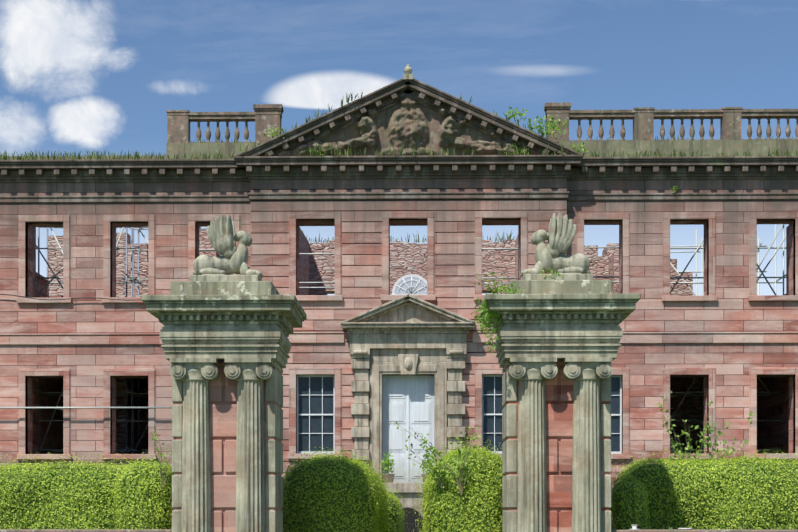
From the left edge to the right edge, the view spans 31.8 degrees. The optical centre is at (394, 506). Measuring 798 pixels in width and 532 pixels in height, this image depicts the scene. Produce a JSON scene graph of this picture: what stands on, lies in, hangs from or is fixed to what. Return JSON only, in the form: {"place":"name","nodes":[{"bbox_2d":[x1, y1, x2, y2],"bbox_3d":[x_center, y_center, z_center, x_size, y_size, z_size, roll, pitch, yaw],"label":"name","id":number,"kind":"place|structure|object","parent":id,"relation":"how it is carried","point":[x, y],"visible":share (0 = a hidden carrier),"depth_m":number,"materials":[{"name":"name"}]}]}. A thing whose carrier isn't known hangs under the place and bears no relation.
{"place":"outdoors","nodes":[
{"label":"outdoors","id":0,"kind":"place"},
{"bbox_2d":[174,361,281,531],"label":"gate pier","id":1,"kind":"structure","parent":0,"point":[223,405],"depth_m":20.21,"materials":[{"name":"stone"}]},
{"bbox_2d":[172,362,282,531],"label":"gate pier quoins","id":2,"kind":"object","parent":1,"relation":"attached to","point":[274,450],"visible":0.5,"depth_m":20.25,"materials":[{"name":"grey stone"}]},
{"bbox_2d":[282,446,395,531],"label":"path hedge","id":3,"kind":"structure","parent":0,"point":[380,513],"depth_m":21.94,"materials":[{"name":"green plant"}]},
{"bbox_2d":[0,179,797,523],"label":"house wing walls","id":4,"kind":"structure","parent":0,"point":[732,309],"depth_m":44.79,"materials":[{"name":"red stone"}]},
{"bbox_2d":[0,529,797,531],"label":"low wall","id":5,"kind":"structure","parent":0,"point":[170,530],"depth_m":20.44,"materials":[{"name":"grey stone"}]},
{"bbox_2d":[629,525,692,529],"bbox_3d":[3.893,0.304,20.537,0.930,0.075,0.220,0,0,1],"label":"cup and dish on wall","id":6,"kind":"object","parent":5,"relation":"on","point":[634,527],"visible":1,"depth_m":20.48,"materials":[{"name":"white ceramic"}]},
{"bbox_2d":[385,485,412,531],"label":"path hedge","id":7,"kind":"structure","parent":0,"point":[401,522],"depth_m":29.58,"materials":[{"name":"green plant"}]},
{"bbox_2d":[0,0,797,295],"label":"sky","id":8,"kind":"structure","parent":0,"point":[76,76],"materials":[{"name":"blue"}]},
{"bbox_2d":[277,94,538,155],"bbox_3d":[0.415,-12.020,44.135,10.960,2.080,0.470,0,0,1],"label":"pediment relief","id":9,"kind":"object","parent":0,"point":[409,121],"visible":0.62,"depth_m":44.23},
{"bbox_2d":[382,375,433,482],"bbox_3d":[0.425,-2.445,44.656,1.660,3.450,0.088,0,0,1],"label":"front door","id":10,"kind":"structure","parent":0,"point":[407,402],"depth_m":44.62,"materials":[{"name":"paint"}]},
{"bbox_2d":[251,178,566,507],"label":"facade wall","id":11,"kind":"structure","parent":0,"point":[362,253],"depth_m":44.39,"materials":[{"name":"stone"}]},
{"bbox_2d":[340,294,475,481],"bbox_3d":[0.417,-3.681,44.235,4.240,5.922,0.850,0,0,1],"label":"door surround","id":12,"kind":"object","parent":11,"relation":"attached to","point":[408,334],"visible":0.9,"depth_m":44.17,"materials":[{"name":"beige stone"}]},
{"bbox_2d":[33,226,788,453],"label":"house side walls","id":13,"kind":"structure","parent":0,"point":[773,434],"depth_m":48.43,"materials":[{"name":"brown stone"}]},
{"bbox_2d":[413,435,503,531],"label":"path hedge","id":14,"kind":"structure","parent":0,"point":[428,491],"depth_m":21.67,"materials":[{"name":"green plant"}]},
{"bbox_2d":[504,360,609,531],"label":"gate pier","id":15,"kind":"structure","parent":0,"point":[559,412],"depth_m":20.12,"materials":[{"name":"stone"}]},
{"bbox_2d":[502,361,610,531],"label":"gate pier quoins","id":16,"kind":"object","parent":15,"relation":"attached to","point":[509,453],"visible":0.58,"depth_m":20.15,"materials":[{"name":"grey stone"}]},
{"label":"ground surface","id":17,"kind":"structure","parent":0,"visible":0},
{"bbox_2d":[0,451,170,528],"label":"long hedge","id":18,"kind":"object","parent":17,"relation":"on","point":[44,465],"depth_m":22.49,"materials":[{"name":"green plant"}]},
{"bbox_2d":[38,227,138,453],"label":"blue scaffold poles","id":19,"kind":"object","parent":17,"relation":"on","point":[132,379],"visible":0.25,"depth_m":48.03,"materials":[{"name":"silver metal"}]},
{"bbox_2d":[106,452,173,528],"bbox_3d":[-3.815,0.629,21.860,1.402,2.938,1.759,0,0,1],"label":"hedge","id":20,"kind":"object","parent":17,"relation":"on","point":[141,483],"depth_m":21.28,"materials":[{"name":"green plant"}]},
{"bbox_2d":[160,324,290,531],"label":"columns","id":21,"kind":"structure","parent":17,"relation":"on","point":[247,354],"depth_m":20.01,"materials":[{"name":"grey stone"}]},
{"bbox_2d":[141,295,306,336],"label":"pier cornice","id":22,"kind":"structure","parent":21,"relation":"on","point":[286,314],"depth_m":19.73,"materials":[{"name":"grey stone"}]},
{"bbox_2d":[171,281,279,294],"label":"statue plinth","id":23,"kind":"structure","parent":22,"relation":"on","point":[223,288],"depth_m":19.96,"materials":[{"name":"grey stone"}]},
{"bbox_2d":[190,214,263,280],"bbox_3d":[-2.449,-3.721,20.512,1.037,1.027,0.485,0,0,1],"label":"sphinx","id":24,"kind":"object","parent":21,"relation":"on","point":[223,237],"visible":0.75,"depth_m":20.33,"materials":[{"name":"stone"}]},
{"bbox_2d":[48,226,703,453],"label":"ruin walls","id":25,"kind":"structure","parent":17,"relation":"on","point":[407,258],"depth_m":51.87,"materials":[{"name":"red stone"}]},
{"bbox_2d":[0,294,140,300],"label":"facade cable","id":26,"kind":"object","parent":25,"relation":"attached to","point":[62,299],"visible":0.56,"depth_m":44.77,"materials":[{"name":"grey metal"}]},
{"bbox_2d":[0,155,797,202],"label":"entablature","id":27,"kind":"structure","parent":25,"relation":"attached to","point":[250,168],"depth_m":44.33,"materials":[{"name":"stone"}]},
{"bbox_2d":[0,140,797,159],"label":"parapet","id":28,"kind":"structure","parent":27,"relation":"on","point":[728,147],"depth_m":44.47,"materials":[{"name":"stone"}]},
{"bbox_2d":[166,102,797,143],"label":"roof balustrade","id":29,"kind":"object","parent":28,"relation":"on","point":[264,117],"visible":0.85,"depth_m":44.73,"materials":[{"name":"stone"}]},
{"bbox_2d":[234,78,582,162],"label":"pediment cornice","id":30,"kind":"structure","parent":27,"relation":"on","point":[391,95],"depth_m":44.00,"materials":[{"name":"stone"}]},
{"bbox_2d":[403,64,412,79],"bbox_3d":[0.413,-13.620,44.060,0.320,0.520,0.400,0,0,1],"label":"finial","id":31,"kind":"object","parent":30,"relation":"on","point":[408,75],"visible":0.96,"depth_m":43.93,"materials":[{"name":"beige stone"}]},
{"bbox_2d":[264,107,678,191],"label":"roofline shrubs","id":32,"kind":"object","parent":27,"relation":"on","point":[550,123],"visible":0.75,"depth_m":43.95,"materials":[{"name":"green plant"}]},
{"bbox_2d":[0,331,797,487],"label":"string courses","id":33,"kind":"object","parent":25,"relation":"attached to","point":[338,337],"visible":0.21,"depth_m":44.44,"materials":[{"name":"stone"}]},
{"bbox_2d":[17,211,797,459],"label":"window surrounds","id":34,"kind":"object","parent":25,"relation":"attached to","point":[480,216],"depth_m":44.45,"materials":[{"name":"stone"}]},
{"bbox_2d":[392,274,426,294],"bbox_3d":[0.702,-9.240,58.617,1.680,0.940,0.040,0,0,1],"label":"fanlight frame","id":35,"kind":"object","parent":25,"relation":"attached to","point":[411,280],"visible":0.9,"depth_m":58.62,"materials":[{"name":"white wood"}]},
{"bbox_2d":[395,277,426,293],"bbox_3d":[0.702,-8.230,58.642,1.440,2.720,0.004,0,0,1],"label":"fanlight glass","id":36,"kind":"object","parent":35,"relation":"in","point":[414,284],"visible":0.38,"depth_m":58.64,"materials":[{"name":"clear glass"}]},
{"bbox_2d":[309,230,515,242],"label":"interior rubble wall","id":37,"kind":"structure","parent":25,"relation":"on","point":[508,238],"depth_m":58.89,"materials":[{"name":"brown stone"}]},
{"bbox_2d":[297,375,621,453],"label":"sash window frames","id":38,"kind":"structure","parent":25,"relation":"attached to","point":[333,433],"depth_m":44.62,"materials":[{"name":"white wood"}]},
{"bbox_2d":[298,377,619,451],"bbox_3d":[0.427,-2.920,44.760,13.600,2.500,0.300,0,0,1],"label":"sash window glass","id":39,"kind":"object","parent":38,"relation":"in","point":[316,406],"depth_m":44.67,"materials":[{"name":"glass"}]},
{"bbox_2d":[0,224,785,453],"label":"scaffold steel poles","id":40,"kind":"object","parent":17,"relation":"on","point":[137,282],"visible":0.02,"depth_m":47.68,"materials":[{"name":"grey metal"}]},
{"bbox_2d":[383,483,424,516],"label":"doorstep","id":41,"kind":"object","parent":17,"relation":"on","point":[407,492],"depth_m":41.45,"materials":[{"name":"beige stone"}]},
{"bbox_2d":[382,474,427,482],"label":"planter","id":42,"kind":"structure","parent":41,"relation":"on","point":[390,477],"depth_m":43.68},
{"bbox_2d":[381,451,432,473],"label":"potted plants","id":43,"kind":"object","parent":42,"relation":"in","point":[387,462],"visible":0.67,"depth_m":43.78,"materials":[{"name":"green plant"}]},
{"bbox_2d":[402,508,423,531],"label":"bridge arch opening","id":44,"kind":"object","parent":17,"relation":"on","point":[411,518],"visible":0.4,"depth_m":41.47,"materials":[{"name":"black stone"}]},
{"bbox_2d":[495,323,622,531],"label":"columns","id":45,"kind":"structure","parent":17,"relation":"on","point":[586,353],"depth_m":19.91,"materials":[{"name":"grey stone"}]},
{"bbox_2d":[520,213,592,279],"bbox_3d":[2.341,-3.721,20.417,1.037,1.027,0.485,0,0,1],"label":"sphinx","id":46,"kind":"object","parent":45,"relation":"on","point":[559,235],"visible":0.85,"depth_m":20.23,"materials":[{"name":"stone"}]},
{"bbox_2d":[480,294,640,336],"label":"pier cornice","id":47,"kind":"structure","parent":45,"relation":"on","point":[557,308],"depth_m":19.63,"materials":[{"name":"grey stone"}]},
{"bbox_2d":[505,280,611,293],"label":"statue plinth","id":48,"kind":"structure","parent":47,"relation":"on","point":[566,286],"depth_m":19.87,"materials":[{"name":"grey stone"}]},
{"bbox_2d":[610,465,660,528],"bbox_3d":[3.635,0.719,21.736,1.016,2.759,1.383,0,0,1],"label":"hedge","id":49,"kind":"object","parent":17,"relation":"on","point":[635,481],"depth_m":21.37,"materials":[{"name":"green plant"}]},
{"bbox_2d":[611,445,797,528],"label":"long hedge","id":50,"kind":"object","parent":17,"relation":"on","point":[659,461],"depth_m":22.29,"materials":[{"name":"green plant"}]},
{"bbox_3d":[-0.051,1.275,20.615,18.000,1.608,0.400,0,0,1],"label":"boundary","id":51,"kind":"object","parent":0,"visible":0},
{"bbox_2d":[0,92,797,529],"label":"grass","id":52,"kind":"structure","parent":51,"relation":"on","point":[160,156],"depth_m":44.18,"materials":[{"name":"green plant"}]}
]}

